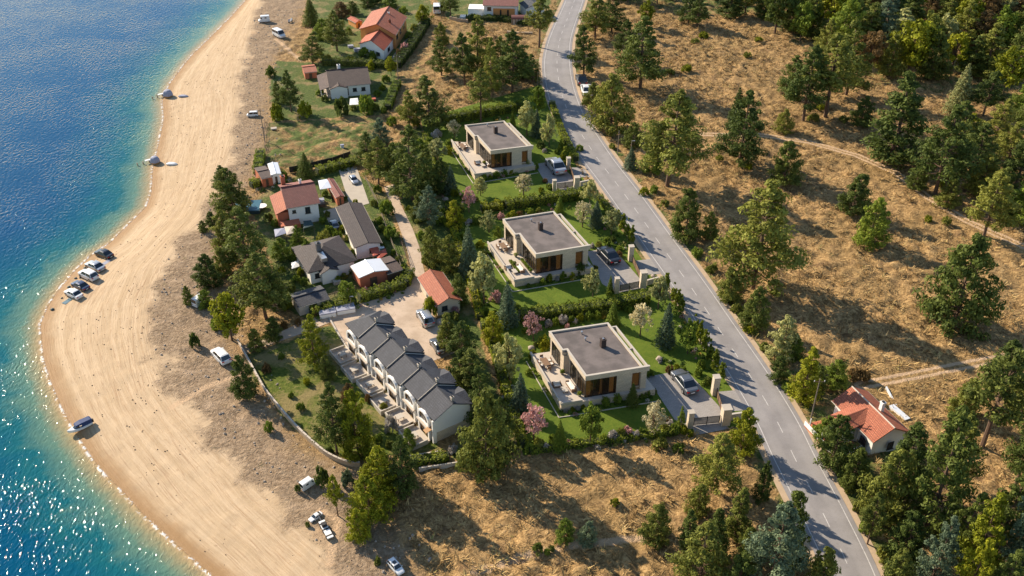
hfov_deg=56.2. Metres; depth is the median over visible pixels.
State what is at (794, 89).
pine tree
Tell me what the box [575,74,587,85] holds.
parked car
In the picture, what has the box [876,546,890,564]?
shrub
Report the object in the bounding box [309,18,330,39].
bushy pine
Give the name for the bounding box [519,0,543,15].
house
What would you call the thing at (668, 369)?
shrub
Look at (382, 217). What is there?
fence
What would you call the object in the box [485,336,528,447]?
hedge
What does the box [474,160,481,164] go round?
garden sofa
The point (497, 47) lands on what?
bushy pine
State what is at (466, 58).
pine tree
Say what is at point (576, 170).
driveway apron
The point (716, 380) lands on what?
gate pillar
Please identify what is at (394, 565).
parked car
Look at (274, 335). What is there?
bushy pine
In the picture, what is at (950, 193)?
bushy pine
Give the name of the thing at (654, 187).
shrub
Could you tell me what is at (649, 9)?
leafy tree
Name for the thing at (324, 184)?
awning
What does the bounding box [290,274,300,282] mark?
shrub
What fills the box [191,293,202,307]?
camper van
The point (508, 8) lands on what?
house
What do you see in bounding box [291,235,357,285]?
house
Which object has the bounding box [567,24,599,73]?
pine tree
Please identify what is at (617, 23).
pine tree
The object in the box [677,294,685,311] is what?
columnar shrub
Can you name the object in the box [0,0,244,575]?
water
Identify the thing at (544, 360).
dining table
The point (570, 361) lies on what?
sliding door
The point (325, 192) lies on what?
shrub
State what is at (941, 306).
bushy pine
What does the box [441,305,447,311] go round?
window
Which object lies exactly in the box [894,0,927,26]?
conifer tree
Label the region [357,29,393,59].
house
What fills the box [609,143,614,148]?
shrub
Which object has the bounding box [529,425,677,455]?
hedge
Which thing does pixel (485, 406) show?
bushy pine
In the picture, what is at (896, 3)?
pine tree
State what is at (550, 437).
shrub
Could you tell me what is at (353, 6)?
bushy pine
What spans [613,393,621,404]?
shrub
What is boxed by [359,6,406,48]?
house
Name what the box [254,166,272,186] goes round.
shed
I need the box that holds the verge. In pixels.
[539,0,884,575]
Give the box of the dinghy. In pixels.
[166,162,177,164]
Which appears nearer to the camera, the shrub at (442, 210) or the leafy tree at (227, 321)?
the leafy tree at (227, 321)
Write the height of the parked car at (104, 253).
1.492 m
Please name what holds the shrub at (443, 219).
on the ground at (210, 502)
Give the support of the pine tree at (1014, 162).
on the ground at (210, 502)
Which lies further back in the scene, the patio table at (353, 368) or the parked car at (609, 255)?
the parked car at (609, 255)
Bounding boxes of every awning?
[274,228,287,239]
[284,226,293,241]
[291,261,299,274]
[303,220,314,235]
[318,179,330,194]
[349,98,358,106]
[369,247,379,258]
[376,249,387,257]
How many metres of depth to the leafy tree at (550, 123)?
236.72 m
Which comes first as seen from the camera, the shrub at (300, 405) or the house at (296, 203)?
the shrub at (300, 405)
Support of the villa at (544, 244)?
on the lawn at (575, 291)
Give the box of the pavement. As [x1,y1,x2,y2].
[694,424,729,434]
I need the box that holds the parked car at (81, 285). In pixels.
[71,280,90,291]
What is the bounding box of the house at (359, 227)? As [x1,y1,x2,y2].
[335,202,381,258]
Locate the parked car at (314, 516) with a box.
[308,511,322,522]
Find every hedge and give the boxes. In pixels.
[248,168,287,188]
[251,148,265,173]
[309,295,356,316]
[314,154,358,175]
[322,56,395,69]
[357,267,415,302]
[383,79,401,109]
[393,16,431,67]
[410,448,448,467]
[422,132,440,175]
[440,99,523,125]
[445,201,463,212]
[447,214,484,319]
[465,14,528,25]
[480,199,502,213]
[480,314,511,331]
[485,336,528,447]
[504,186,582,210]
[518,288,650,321]
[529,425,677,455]
[549,100,578,161]
[595,193,613,210]
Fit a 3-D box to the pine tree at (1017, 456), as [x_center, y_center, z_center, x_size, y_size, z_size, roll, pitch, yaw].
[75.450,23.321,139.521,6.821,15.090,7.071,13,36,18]
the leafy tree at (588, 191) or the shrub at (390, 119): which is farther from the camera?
the shrub at (390, 119)
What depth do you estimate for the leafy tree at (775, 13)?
302.46 m
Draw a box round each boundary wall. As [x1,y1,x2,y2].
[237,339,359,466]
[328,317,346,346]
[419,462,456,471]
[580,180,588,185]
[647,277,658,284]
[731,411,741,420]
[885,386,896,404]
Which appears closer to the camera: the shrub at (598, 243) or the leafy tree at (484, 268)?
the leafy tree at (484, 268)
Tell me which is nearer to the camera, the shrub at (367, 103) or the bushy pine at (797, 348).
the bushy pine at (797, 348)
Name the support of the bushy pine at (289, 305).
on the ground at (210, 502)
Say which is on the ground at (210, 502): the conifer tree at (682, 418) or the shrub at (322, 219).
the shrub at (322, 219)
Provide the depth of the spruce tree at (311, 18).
313.90 m
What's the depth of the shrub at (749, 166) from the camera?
230.08 m
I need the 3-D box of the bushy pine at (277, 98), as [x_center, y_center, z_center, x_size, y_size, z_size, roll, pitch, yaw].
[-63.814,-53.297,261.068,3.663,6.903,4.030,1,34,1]
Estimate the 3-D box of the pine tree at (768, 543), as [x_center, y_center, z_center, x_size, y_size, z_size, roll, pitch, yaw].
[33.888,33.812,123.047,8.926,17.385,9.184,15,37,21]
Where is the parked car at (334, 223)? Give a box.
[329,219,338,229]
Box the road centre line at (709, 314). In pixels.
[557,0,846,562]
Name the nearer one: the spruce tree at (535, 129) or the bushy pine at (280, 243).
the bushy pine at (280, 243)
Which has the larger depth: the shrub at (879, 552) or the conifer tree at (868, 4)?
the conifer tree at (868, 4)
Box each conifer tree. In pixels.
[676,406,686,426]
[676,509,701,551]
[699,507,730,556]
[715,0,748,17]
[721,487,753,542]
[777,0,801,31]
[786,346,823,403]
[854,2,887,54]
[856,0,873,23]
[860,70,932,169]
[881,7,915,60]
[892,0,910,13]
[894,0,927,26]
[938,0,957,20]
[959,22,1006,78]
[999,5,1023,50]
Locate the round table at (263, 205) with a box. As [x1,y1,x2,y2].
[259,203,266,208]
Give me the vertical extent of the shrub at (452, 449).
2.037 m
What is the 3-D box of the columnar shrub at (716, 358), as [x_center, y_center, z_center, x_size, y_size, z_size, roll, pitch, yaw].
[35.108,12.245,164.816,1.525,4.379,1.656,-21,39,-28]
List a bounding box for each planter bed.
[509,259,519,272]
[520,258,530,269]
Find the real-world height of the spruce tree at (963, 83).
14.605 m
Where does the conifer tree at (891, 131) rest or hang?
on the ground at (210, 502)
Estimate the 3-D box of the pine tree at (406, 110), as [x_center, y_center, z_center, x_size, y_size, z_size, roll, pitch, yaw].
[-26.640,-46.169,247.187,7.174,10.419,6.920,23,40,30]
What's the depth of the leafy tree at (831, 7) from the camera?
302.66 m
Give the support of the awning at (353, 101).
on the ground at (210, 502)
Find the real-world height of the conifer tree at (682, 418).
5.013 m
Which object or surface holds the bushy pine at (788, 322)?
on the ground at (210, 502)
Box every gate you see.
[557,181,572,188]
[569,166,573,179]
[619,281,638,291]
[632,256,639,277]
[693,415,720,425]
[716,388,721,409]
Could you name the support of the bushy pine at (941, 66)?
on the ground at (210, 502)
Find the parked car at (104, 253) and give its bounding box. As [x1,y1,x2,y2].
[94,248,113,259]
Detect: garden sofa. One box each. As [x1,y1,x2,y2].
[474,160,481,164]
[504,264,512,270]
[516,263,524,273]
[552,380,561,387]
[565,379,576,392]
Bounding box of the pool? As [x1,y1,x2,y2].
[235,200,262,213]
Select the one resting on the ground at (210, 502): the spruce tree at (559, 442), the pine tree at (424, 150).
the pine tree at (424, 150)
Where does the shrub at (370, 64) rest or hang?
on the ground at (210, 502)
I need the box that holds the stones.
[153,7,430,572]
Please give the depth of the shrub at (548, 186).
221.14 m
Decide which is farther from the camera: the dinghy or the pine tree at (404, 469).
the dinghy
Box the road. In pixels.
[542,0,880,575]
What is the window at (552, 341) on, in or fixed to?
in the villa at (595, 362)
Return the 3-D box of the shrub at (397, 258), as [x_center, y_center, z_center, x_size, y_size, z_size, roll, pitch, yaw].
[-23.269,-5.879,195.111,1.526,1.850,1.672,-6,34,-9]
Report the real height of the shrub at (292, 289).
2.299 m
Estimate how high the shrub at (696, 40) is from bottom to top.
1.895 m
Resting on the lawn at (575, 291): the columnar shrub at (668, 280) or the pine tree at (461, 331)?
the columnar shrub at (668, 280)
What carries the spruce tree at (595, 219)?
on the lawn at (575, 291)
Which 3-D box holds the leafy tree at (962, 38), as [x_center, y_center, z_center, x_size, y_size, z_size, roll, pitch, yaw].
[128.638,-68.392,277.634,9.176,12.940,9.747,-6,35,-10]
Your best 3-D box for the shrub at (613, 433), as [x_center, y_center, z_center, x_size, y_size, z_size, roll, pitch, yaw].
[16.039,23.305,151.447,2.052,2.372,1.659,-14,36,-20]
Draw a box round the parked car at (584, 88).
[580,84,591,95]
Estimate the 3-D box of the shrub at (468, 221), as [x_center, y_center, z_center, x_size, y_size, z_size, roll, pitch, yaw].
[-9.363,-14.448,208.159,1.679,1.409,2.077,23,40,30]
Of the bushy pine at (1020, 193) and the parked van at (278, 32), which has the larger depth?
the parked van at (278, 32)
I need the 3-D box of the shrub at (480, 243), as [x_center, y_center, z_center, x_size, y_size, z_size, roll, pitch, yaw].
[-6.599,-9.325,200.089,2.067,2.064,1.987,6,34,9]
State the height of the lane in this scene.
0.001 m
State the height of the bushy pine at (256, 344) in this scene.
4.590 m
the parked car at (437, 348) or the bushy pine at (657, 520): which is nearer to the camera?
the bushy pine at (657, 520)
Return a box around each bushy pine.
[181,285,193,305]
[190,254,224,290]
[197,220,209,232]
[197,289,211,310]
[204,211,216,226]
[207,168,252,218]
[208,209,236,248]
[212,246,235,277]
[227,354,259,400]
[246,328,265,352]
[261,316,282,342]
[270,237,292,261]
[271,81,282,104]
[277,291,292,311]
[288,225,304,246]
[301,238,309,245]
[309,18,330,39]
[317,355,335,380]
[333,1,350,17]
[337,389,375,462]
[339,382,360,408]
[341,474,394,526]
[344,508,372,545]
[347,1,360,15]
[357,445,398,505]
[359,0,375,8]
[369,117,394,146]
[380,0,399,7]
[402,428,416,451]
[407,192,433,223]
[417,226,443,268]
[431,157,449,194]
[432,22,449,45]
[436,312,458,353]
[438,234,460,273]
[445,200,466,229]
[446,347,471,386]
[451,273,468,306]
[454,387,521,483]
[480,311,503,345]
[490,36,511,69]
[510,49,529,78]
[554,518,575,545]
[574,520,598,548]
[580,82,601,105]
[581,72,635,136]
[619,122,644,148]
[636,502,673,550]
[640,152,664,175]
[669,187,704,244]
[681,483,712,521]
[698,211,719,239]
[716,268,744,303]
[721,550,756,575]
[728,407,764,458]
[732,527,756,565]
[737,285,770,336]
[750,460,775,505]
[754,0,775,19]
[763,314,799,362]
[765,355,789,385]
[765,489,811,575]
[766,140,805,185]
[771,109,794,134]
[780,333,806,362]
[798,0,828,38]
[803,546,841,575]
[808,365,829,396]
[812,414,861,477]
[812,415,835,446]
[823,359,850,390]
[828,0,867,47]
[832,0,868,32]
[835,173,874,216]
[837,447,871,494]
[849,96,876,127]
[851,197,893,251]
[856,448,919,526]
[869,0,893,18]
[872,34,907,77]
[881,510,930,574]
[881,548,917,575]
[904,165,928,190]
[911,232,1006,341]
[912,31,953,80]
[916,0,943,19]
[927,0,949,14]
[932,179,965,209]
[944,378,983,417]
[954,537,997,575]
[958,9,999,56]
[960,151,999,196]
[965,113,980,141]
[976,0,1007,28]
[981,166,1021,202]
[999,0,1018,20]
[1003,181,1023,226]
[1011,85,1023,113]
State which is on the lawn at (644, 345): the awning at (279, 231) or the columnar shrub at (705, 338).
the columnar shrub at (705, 338)
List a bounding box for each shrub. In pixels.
[188,332,200,347]
[209,318,222,330]
[261,361,269,371]
[263,366,270,374]
[263,421,273,432]
[264,213,272,221]
[265,64,276,78]
[269,102,283,120]
[270,219,277,226]
[278,266,285,272]
[278,351,284,359]
[280,321,287,329]
[286,282,295,292]
[288,254,296,261]
[288,391,293,398]
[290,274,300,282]
[294,318,300,326]
[294,484,300,491]
[295,401,305,410]
[297,99,311,118]
[297,267,304,274]
[299,277,307,285]
[303,377,309,385]
[313,465,328,487]
[315,89,323,95]
[316,229,330,240]
[319,216,326,223]
[321,94,328,101]
[321,190,327,196]
[324,210,329,217]
[324,446,333,453]
[325,225,335,234]
[332,230,342,237]
[333,96,348,117]
[339,224,344,232]
[340,273,347,278]
[341,467,354,487]
[350,104,356,110]
[358,47,369,56]
[358,94,373,115]
[364,393,371,403]
[366,59,374,70]
[368,50,376,57]
[370,199,377,206]
[372,90,381,96]
[372,433,382,443]
[373,103,379,109]
[373,184,381,192]
[374,216,383,224]
[374,555,380,565]
[377,224,384,232]
[378,83,385,90]
[378,198,395,214]
[379,402,387,408]
[381,74,390,82]
[381,107,386,113]
[383,225,399,239]
[384,414,398,433]
[385,439,392,449]
[386,115,396,125]
[390,249,397,255]
[395,255,401,262]
[398,5,407,12]
[401,42,407,49]
[405,31,411,38]
[410,23,416,30]
[411,118,420,126]
[415,230,425,239]
[416,138,422,147]
[423,295,437,315]
[431,129,441,138]
[436,215,447,225]
[439,206,446,214]
[444,138,452,144]
[446,145,452,155]
[448,442,458,454]
[449,187,458,196]
[450,311,458,320]
[451,306,459,313]
[453,231,464,240]
[465,218,472,225]
[471,217,479,225]
[475,239,484,247]
[481,306,488,315]
[488,290,501,302]
[493,171,500,177]
[497,212,504,219]
[506,210,517,217]
[507,442,517,450]
[521,326,527,333]
[524,368,532,375]
[524,442,533,452]
[525,207,533,213]
[528,349,535,359]
[532,542,542,556]
[534,437,543,447]
[536,140,545,149]
[537,334,549,352]
[539,278,545,284]
[543,547,549,555]
[545,183,551,189]
[545,319,552,327]
[546,273,552,282]
[548,433,554,442]
[548,545,554,551]
[552,317,559,325]
[558,140,563,150]
[559,314,567,324]
[560,271,566,280]
[561,146,567,157]
[568,316,574,323]
[573,439,578,448]
[575,144,583,151]
[575,261,584,275]
[576,313,583,320]
[585,311,593,320]
[593,310,601,319]
[596,241,601,246]
[600,433,609,442]
[601,310,607,316]
[601,395,610,407]
[603,237,610,244]
[607,429,618,440]
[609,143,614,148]
[610,235,616,241]
[610,498,619,506]
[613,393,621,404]
[616,427,625,435]
[619,213,625,229]
[624,217,630,235]
[624,306,632,313]
[624,425,632,434]
[627,225,635,241]
[632,430,639,438]
[638,186,649,195]
[647,369,654,377]
[649,184,658,193]
[651,436,667,452]
[660,200,669,206]
[660,424,668,430]
[665,68,674,74]
[665,273,670,286]
[665,365,673,373]
[670,282,677,299]
[670,423,679,435]
[671,442,685,453]
[673,289,681,305]
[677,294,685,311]
[680,424,687,435]
[681,64,691,72]
[685,429,693,437]
[691,37,700,42]
[691,246,703,258]
[694,365,702,377]
[696,320,703,342]
[696,359,705,368]
[699,31,709,39]
[700,329,709,351]
[700,378,709,386]
[704,375,711,384]
[705,263,717,273]
[705,338,714,359]
[711,348,719,370]
[715,154,723,160]
[718,361,726,378]
[729,303,744,315]
[743,51,751,57]
[743,325,754,335]
[744,163,752,170]
[754,37,763,40]
[759,341,769,350]
[781,381,793,394]
[797,394,812,408]
[806,112,819,121]
[817,104,824,110]
[839,115,849,122]
[839,479,854,494]
[847,367,870,382]
[852,499,863,511]
[858,519,872,534]
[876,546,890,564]
[924,215,932,222]
[941,215,951,225]
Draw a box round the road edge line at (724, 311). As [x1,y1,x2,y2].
[544,1,874,575]
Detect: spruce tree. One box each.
[296,152,316,180]
[301,0,318,26]
[443,165,459,196]
[457,224,477,280]
[495,282,520,329]
[508,373,532,420]
[510,112,515,126]
[529,109,543,139]
[551,420,567,453]
[554,196,565,214]
[587,200,604,229]
[604,302,621,326]
[606,276,613,292]
[621,147,637,171]
[624,383,639,409]
[655,303,676,350]
[724,87,744,131]
[941,63,973,115]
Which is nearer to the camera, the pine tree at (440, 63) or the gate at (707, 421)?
the gate at (707, 421)
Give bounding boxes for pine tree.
[211,165,228,188]
[211,205,269,271]
[227,252,293,319]
[257,270,290,312]
[276,70,303,111]
[295,313,331,370]
[297,31,325,63]
[309,381,353,453]
[320,10,352,51]
[322,474,344,515]
[352,131,374,165]
[361,136,393,184]
[372,142,407,183]
[381,124,437,200]
[381,434,420,500]
[394,90,420,124]
[406,74,453,130]
[412,185,443,225]
[414,144,440,188]
[425,37,452,75]
[439,0,459,15]
[443,320,478,357]
[447,32,480,85]
[451,348,491,392]
[461,14,491,74]
[463,365,494,424]
[466,68,495,121]
[481,37,501,95]
[484,396,516,433]
[489,29,536,92]
[523,0,556,47]
[526,54,541,81]
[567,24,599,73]
[576,0,614,38]
[598,0,626,31]
[611,19,637,61]
[612,15,667,88]
[635,89,712,186]
[664,521,731,575]
[674,0,701,22]
[683,0,710,26]
[689,432,745,495]
[704,89,769,167]
[705,178,812,297]
[733,0,759,14]
[742,501,810,575]
[776,55,804,91]
[777,44,834,121]
[800,32,865,117]
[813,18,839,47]
[833,19,874,94]
[859,491,889,544]
[874,0,905,52]
[874,421,936,496]
[881,0,900,26]
[886,403,984,546]
[904,104,984,194]
[912,515,963,575]
[935,410,989,486]
[937,491,990,562]
[943,100,983,148]
[950,0,986,52]
[952,123,1003,174]
[952,492,1007,575]
[953,35,989,77]
[962,348,1023,447]
[963,168,1023,235]
[966,70,1012,115]
[975,98,1016,147]
[983,473,1023,544]
[984,339,1023,395]
[990,121,1023,160]
[992,549,1023,575]
[996,495,1023,570]
[997,387,1023,419]
[999,138,1023,184]
[1000,25,1023,70]
[1001,424,1023,484]
[1009,105,1023,124]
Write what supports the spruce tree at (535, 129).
on the lawn at (501, 189)
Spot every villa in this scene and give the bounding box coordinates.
[451,121,535,183]
[487,211,593,291]
[526,322,659,417]
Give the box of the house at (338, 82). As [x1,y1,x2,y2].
[317,64,370,98]
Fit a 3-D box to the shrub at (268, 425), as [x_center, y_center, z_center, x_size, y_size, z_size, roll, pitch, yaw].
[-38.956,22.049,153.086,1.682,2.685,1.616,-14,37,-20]
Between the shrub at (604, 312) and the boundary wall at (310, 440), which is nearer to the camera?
the boundary wall at (310, 440)
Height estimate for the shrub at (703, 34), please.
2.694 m
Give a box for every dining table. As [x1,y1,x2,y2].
[499,242,507,250]
[540,357,550,365]
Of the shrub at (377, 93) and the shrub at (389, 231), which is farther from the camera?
the shrub at (377, 93)
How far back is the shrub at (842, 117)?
251.17 m
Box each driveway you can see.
[538,162,573,189]
[588,250,639,292]
[647,370,720,427]
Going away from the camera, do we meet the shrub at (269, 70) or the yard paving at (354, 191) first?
the yard paving at (354, 191)
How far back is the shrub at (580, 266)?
190.68 m
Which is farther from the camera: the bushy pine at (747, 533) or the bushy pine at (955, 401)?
the bushy pine at (955, 401)
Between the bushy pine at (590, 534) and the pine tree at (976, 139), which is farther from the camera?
the pine tree at (976, 139)
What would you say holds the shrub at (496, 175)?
on the lawn at (501, 189)
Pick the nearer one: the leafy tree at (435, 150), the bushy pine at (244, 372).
the bushy pine at (244, 372)
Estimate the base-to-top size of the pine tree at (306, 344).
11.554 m
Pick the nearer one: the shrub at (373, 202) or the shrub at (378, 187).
the shrub at (373, 202)
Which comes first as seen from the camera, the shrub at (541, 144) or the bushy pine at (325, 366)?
the bushy pine at (325, 366)
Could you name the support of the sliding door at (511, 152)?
in the villa at (500, 146)
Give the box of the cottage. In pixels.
[417,269,462,315]
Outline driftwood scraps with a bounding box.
[62,28,357,565]
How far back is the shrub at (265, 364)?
166.02 m
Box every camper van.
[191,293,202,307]
[258,15,269,22]
[299,476,314,491]
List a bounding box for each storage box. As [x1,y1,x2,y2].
[319,306,335,318]
[336,302,354,314]
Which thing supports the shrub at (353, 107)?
on the ground at (210, 502)
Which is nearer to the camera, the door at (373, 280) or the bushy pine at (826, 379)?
the bushy pine at (826, 379)
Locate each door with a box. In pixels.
[370,276,377,285]
[480,144,490,167]
[494,152,511,167]
[523,246,535,273]
[536,254,562,273]
[570,361,585,396]
[585,377,616,397]
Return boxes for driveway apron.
[572,167,589,176]
[636,259,659,273]
[719,390,745,410]
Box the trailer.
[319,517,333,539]
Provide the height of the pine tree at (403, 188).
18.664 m
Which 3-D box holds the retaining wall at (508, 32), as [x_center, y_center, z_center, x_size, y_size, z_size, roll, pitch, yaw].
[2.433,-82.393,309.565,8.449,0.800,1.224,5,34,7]
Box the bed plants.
[255,113,711,454]
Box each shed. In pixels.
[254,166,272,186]
[267,162,280,183]
[289,285,329,315]
[301,64,316,78]
[327,178,344,205]
[347,16,362,27]
[350,258,388,287]
[381,256,402,281]
[511,15,527,24]
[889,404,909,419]
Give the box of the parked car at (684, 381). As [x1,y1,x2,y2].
[670,369,698,394]
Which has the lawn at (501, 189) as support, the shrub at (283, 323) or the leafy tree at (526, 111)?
the leafy tree at (526, 111)
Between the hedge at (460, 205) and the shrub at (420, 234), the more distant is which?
the hedge at (460, 205)
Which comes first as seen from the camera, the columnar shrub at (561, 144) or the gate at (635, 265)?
the gate at (635, 265)
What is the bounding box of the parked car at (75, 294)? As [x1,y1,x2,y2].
[64,288,83,299]
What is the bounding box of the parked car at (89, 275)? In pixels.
[78,268,98,281]
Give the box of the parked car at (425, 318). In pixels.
[416,308,434,327]
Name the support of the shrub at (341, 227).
on the ground at (210, 502)
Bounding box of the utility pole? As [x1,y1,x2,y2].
[809,379,824,422]
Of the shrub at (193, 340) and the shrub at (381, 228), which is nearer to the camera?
the shrub at (193, 340)
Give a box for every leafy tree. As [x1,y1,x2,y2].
[207,291,245,340]
[337,280,356,299]
[384,56,397,71]
[415,4,434,22]
[428,138,447,159]
[467,251,496,303]
[473,177,487,195]
[492,226,502,238]
[493,333,523,379]
[518,100,536,135]
[528,86,546,110]
[539,113,558,146]
[579,179,598,205]
[579,401,604,441]
[580,267,599,296]
[601,208,621,234]
[637,0,655,20]
[646,275,670,308]
[676,318,697,353]
[763,0,800,32]
[789,1,816,41]
[818,0,848,19]
[855,30,888,77]
[889,18,942,70]
[927,9,947,35]
[939,12,961,52]
[942,32,974,71]
[955,0,985,22]
[991,46,1023,93]
[992,4,1020,53]
[1010,0,1023,30]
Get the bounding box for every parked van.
[247,110,258,116]
[272,27,285,38]
[433,3,440,13]
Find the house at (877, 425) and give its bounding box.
[804,386,908,457]
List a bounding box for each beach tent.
[150,156,159,164]
[163,89,172,97]
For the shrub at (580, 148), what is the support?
on the verge
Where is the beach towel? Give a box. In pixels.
[62,298,72,303]
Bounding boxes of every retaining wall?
[449,16,467,22]
[507,31,532,33]
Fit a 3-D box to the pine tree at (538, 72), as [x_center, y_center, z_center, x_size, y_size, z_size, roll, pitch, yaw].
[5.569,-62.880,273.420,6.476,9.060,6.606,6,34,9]
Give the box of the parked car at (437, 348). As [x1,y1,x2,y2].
[429,337,446,354]
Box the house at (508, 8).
[460,0,518,18]
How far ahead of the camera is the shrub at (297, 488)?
142.17 m
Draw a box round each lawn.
[251,328,437,457]
[421,85,586,214]
[458,196,670,325]
[496,301,742,454]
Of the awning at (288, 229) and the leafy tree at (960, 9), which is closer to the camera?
the awning at (288, 229)
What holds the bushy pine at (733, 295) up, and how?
on the ground at (210, 502)
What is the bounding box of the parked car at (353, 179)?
[348,175,358,183]
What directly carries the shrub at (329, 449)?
on the ground at (210, 502)
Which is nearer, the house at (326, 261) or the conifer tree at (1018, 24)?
the house at (326, 261)
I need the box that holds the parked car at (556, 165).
[545,157,566,174]
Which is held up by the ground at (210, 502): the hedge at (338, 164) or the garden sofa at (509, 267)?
the hedge at (338, 164)
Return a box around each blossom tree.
[446,119,460,138]
[459,185,475,211]
[478,209,496,232]
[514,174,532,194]
[520,403,548,439]
[523,310,544,340]
[574,201,593,226]
[629,303,654,335]
[641,399,668,434]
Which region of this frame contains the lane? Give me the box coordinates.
[242,184,454,359]
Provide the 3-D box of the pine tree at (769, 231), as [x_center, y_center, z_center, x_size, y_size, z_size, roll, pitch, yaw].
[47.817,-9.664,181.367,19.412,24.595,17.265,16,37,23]
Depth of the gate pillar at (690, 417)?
152.93 m
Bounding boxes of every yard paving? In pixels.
[323,208,339,221]
[339,166,368,204]
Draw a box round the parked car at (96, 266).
[84,260,105,271]
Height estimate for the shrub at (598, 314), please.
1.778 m
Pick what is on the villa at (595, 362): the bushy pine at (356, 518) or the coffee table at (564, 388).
the coffee table at (564, 388)
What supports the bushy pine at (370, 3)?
on the ground at (210, 502)
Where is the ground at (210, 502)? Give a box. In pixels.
[40,0,1023,575]
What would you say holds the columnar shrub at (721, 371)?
on the lawn at (644, 345)
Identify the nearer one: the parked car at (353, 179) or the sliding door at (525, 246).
the sliding door at (525, 246)
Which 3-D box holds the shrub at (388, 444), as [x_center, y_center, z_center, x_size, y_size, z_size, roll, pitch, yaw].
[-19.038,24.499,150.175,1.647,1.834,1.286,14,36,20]
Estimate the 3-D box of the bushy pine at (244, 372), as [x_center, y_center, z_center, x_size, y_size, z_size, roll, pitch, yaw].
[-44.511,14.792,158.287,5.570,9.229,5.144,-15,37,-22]
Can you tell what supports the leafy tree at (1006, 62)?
on the ground at (210, 502)
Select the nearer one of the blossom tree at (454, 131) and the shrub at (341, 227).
the shrub at (341, 227)
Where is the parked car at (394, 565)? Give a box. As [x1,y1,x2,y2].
[386,557,404,575]
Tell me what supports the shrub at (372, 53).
on the ground at (210, 502)
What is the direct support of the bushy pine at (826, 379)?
on the ground at (210, 502)
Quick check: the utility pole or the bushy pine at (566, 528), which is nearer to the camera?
the bushy pine at (566, 528)
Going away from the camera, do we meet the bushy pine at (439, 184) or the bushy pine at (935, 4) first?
the bushy pine at (439, 184)
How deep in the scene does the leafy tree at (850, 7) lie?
287.02 m
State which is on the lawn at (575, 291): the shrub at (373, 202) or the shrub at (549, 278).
the shrub at (549, 278)
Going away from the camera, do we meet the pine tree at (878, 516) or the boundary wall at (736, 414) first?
the pine tree at (878, 516)
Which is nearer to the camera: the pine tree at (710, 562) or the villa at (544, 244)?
the pine tree at (710, 562)
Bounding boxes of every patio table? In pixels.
[338,351,346,358]
[349,366,358,372]
[365,380,373,388]
[377,397,386,403]
[394,413,404,421]
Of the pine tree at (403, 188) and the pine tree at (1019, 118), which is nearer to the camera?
the pine tree at (403, 188)
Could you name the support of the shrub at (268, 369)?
on the lawn at (288, 373)
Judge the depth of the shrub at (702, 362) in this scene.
166.48 m
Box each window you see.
[305,207,310,213]
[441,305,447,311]
[506,230,513,249]
[552,341,560,366]
[858,435,865,447]
[886,441,894,450]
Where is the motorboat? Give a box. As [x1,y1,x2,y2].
[67,416,93,432]
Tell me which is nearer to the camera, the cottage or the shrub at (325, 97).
the cottage
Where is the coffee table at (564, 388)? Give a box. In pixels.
[560,386,567,393]
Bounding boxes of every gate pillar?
[552,179,556,190]
[566,156,570,169]
[574,175,579,188]
[614,276,619,293]
[628,244,634,261]
[639,269,647,288]
[686,409,695,428]
[710,374,721,395]
[720,404,732,426]
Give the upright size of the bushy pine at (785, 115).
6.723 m
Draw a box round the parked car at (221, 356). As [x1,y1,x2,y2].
[210,347,231,365]
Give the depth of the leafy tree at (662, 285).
178.71 m
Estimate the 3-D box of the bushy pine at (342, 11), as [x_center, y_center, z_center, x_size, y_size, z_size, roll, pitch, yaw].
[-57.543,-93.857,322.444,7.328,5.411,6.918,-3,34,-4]
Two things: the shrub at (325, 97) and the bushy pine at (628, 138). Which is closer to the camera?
the bushy pine at (628, 138)
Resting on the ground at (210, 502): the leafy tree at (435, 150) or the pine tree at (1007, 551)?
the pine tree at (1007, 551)
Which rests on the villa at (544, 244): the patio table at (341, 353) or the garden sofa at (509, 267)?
the garden sofa at (509, 267)
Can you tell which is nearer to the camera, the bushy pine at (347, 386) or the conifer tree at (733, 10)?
the bushy pine at (347, 386)
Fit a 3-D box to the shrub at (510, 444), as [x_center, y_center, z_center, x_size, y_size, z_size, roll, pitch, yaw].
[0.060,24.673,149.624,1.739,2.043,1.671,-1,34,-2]
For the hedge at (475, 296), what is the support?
on the lawn at (575, 291)
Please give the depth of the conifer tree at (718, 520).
129.07 m
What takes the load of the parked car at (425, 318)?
on the lane
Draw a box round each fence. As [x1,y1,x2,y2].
[289,151,349,172]
[365,175,402,270]
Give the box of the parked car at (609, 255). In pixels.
[597,245,620,264]
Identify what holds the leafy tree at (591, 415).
on the lawn at (644, 345)
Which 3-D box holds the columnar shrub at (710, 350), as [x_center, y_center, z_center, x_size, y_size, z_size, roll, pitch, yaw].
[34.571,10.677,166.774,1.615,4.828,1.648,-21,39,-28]
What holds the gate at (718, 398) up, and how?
attached to the gate pillar at (716, 380)
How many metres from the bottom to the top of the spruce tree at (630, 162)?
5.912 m
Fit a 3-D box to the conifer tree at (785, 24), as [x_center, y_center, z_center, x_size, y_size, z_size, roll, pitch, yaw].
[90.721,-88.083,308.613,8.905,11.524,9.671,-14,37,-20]
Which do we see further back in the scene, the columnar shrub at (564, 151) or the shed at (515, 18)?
the shed at (515, 18)
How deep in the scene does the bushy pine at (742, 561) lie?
122.29 m
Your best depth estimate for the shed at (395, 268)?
189.75 m
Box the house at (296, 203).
[269,175,319,227]
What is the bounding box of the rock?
[436,318,441,324]
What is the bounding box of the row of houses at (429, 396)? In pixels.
[329,310,472,450]
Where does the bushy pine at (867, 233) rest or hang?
on the ground at (210, 502)

